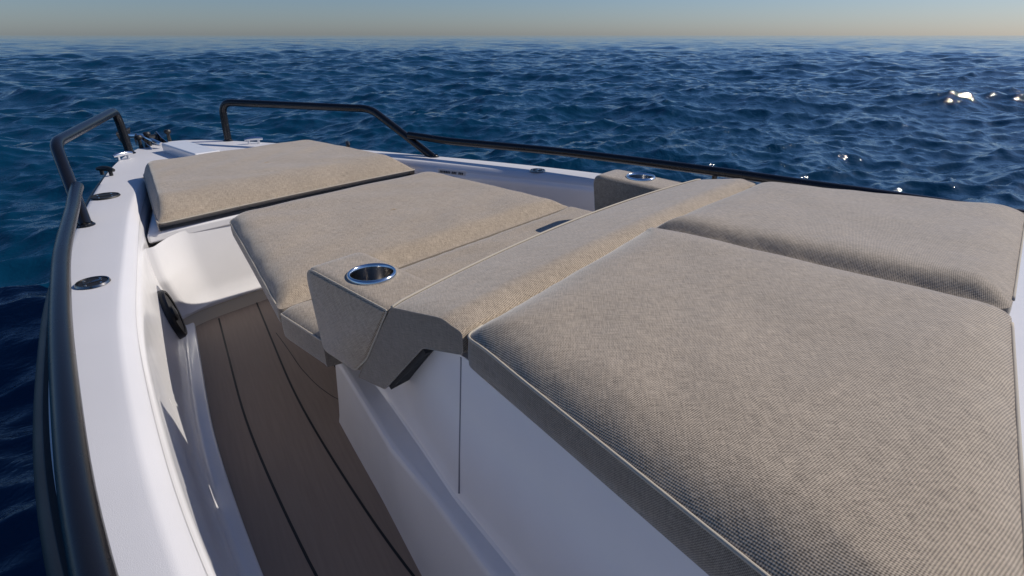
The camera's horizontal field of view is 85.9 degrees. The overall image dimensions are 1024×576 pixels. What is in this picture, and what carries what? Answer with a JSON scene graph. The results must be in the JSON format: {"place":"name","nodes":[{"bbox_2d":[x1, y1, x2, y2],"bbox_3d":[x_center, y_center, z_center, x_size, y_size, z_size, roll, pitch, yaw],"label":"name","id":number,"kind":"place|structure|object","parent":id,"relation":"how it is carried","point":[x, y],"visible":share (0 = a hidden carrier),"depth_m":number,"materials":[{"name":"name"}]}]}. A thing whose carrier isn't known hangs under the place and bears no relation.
{"place":"outdoors","nodes":[
{"label":"outdoors","id":0,"kind":"place"},
{"bbox_2d":[0,35,1023,575],"bbox_3d":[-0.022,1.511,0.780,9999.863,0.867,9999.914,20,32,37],"label":"sea","id":1,"kind":"structure","parent":0,"point":[936,115],"depth_m":14.27,"materials":[{"name":"blue liquid"}]},
{"bbox_2d":[33,99,1023,575],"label":"motorboat","id":2,"kind":"object","parent":1,"relation":"on","point":[197,411],"visible":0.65,"depth_m":1.42,"materials":[{"name":"white plastic"}]},
{"bbox_2d":[116,127,161,145],"bbox_3d":[-2.620,-0.995,3.854,0.570,0.185,0.140,19,31,35],"label":"anchor","id":3,"kind":"object","parent":2,"relation":"on","point":[152,140],"visible":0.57,"depth_m":3.80,"materials":[{"name":"silver metal"}]},
{"bbox_2d":[143,140,414,231],"bbox_3d":[-1.341,-0.638,3.035,0.824,0.166,1.394,20,32,37],"label":"bow cushion","id":4,"kind":"object","parent":2,"relation":"on","point":[186,190],"visible":1,"depth_m":2.85,"materials":[{"name":"beige fabric"}]},
{"bbox_2d":[230,172,567,322],"bbox_3d":[-0.510,-0.296,2.381,0.806,0.159,1.468,20,32,37],"label":"table cushion","id":5,"kind":"object","parent":2,"relation":"on","point":[398,223],"visible":0.93,"depth_m":2.21,"materials":[{"name":"beige fabric"}]},
{"bbox_2d":[280,207,593,366],"bbox_3d":[-0.029,-0.061,2.019,0.478,0.107,1.491,20,32,37],"label":"seat cushion","id":6,"kind":"object","parent":2,"relation":"on","point":[300,325],"visible":0.3,"depth_m":1.93,"materials":[{"name":"beige fabric"}]},
{"bbox_2d":[359,178,755,389],"bbox_3d":[0.263,-0.093,1.719,0.398,0.291,1.523,20,32,37],"label":"backrest","id":7,"kind":"object","parent":2,"relation":"attached to","point":[421,325],"visible":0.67,"depth_m":1.28,"materials":[{"name":"beige fabric"}]},
{"bbox_2d":[307,253,433,369],"bbox_3d":[-0.342,0.075,1.383,0.344,0.249,0.168,20,32,37],"label":"armrest","id":8,"kind":"object","parent":7,"relation":"attached to","point":[355,297],"visible":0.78,"depth_m":1.32,"materials":[{"name":"beige fabric"}]},
{"bbox_2d":[594,170,681,210],"bbox_3d":[0.516,-0.341,2.288,0.344,0.249,0.168,20,32,37],"label":"armrest","id":9,"kind":"object","parent":7,"relation":"attached to","point":[612,187],"visible":0.44,"depth_m":2.24,"materials":[{"name":"beige fabric"}]},
{"bbox_2d":[467,227,1023,575],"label":"sun pad","id":10,"kind":"object","parent":2,"relation":"on","point":[710,407],"visible":1,"depth_m":0.79,"materials":[{"name":"beige fabric"}]},
{"bbox_2d":[656,182,1023,314],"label":"sun pad","id":11,"kind":"object","parent":2,"relation":"on","point":[971,250],"visible":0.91,"depth_m":1.44,"materials":[{"name":"beige fabric"}]},
{"bbox_2d":[0,0,1023,34],"label":"sky","id":12,"kind":"structure","parent":0,"point":[17,17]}
]}

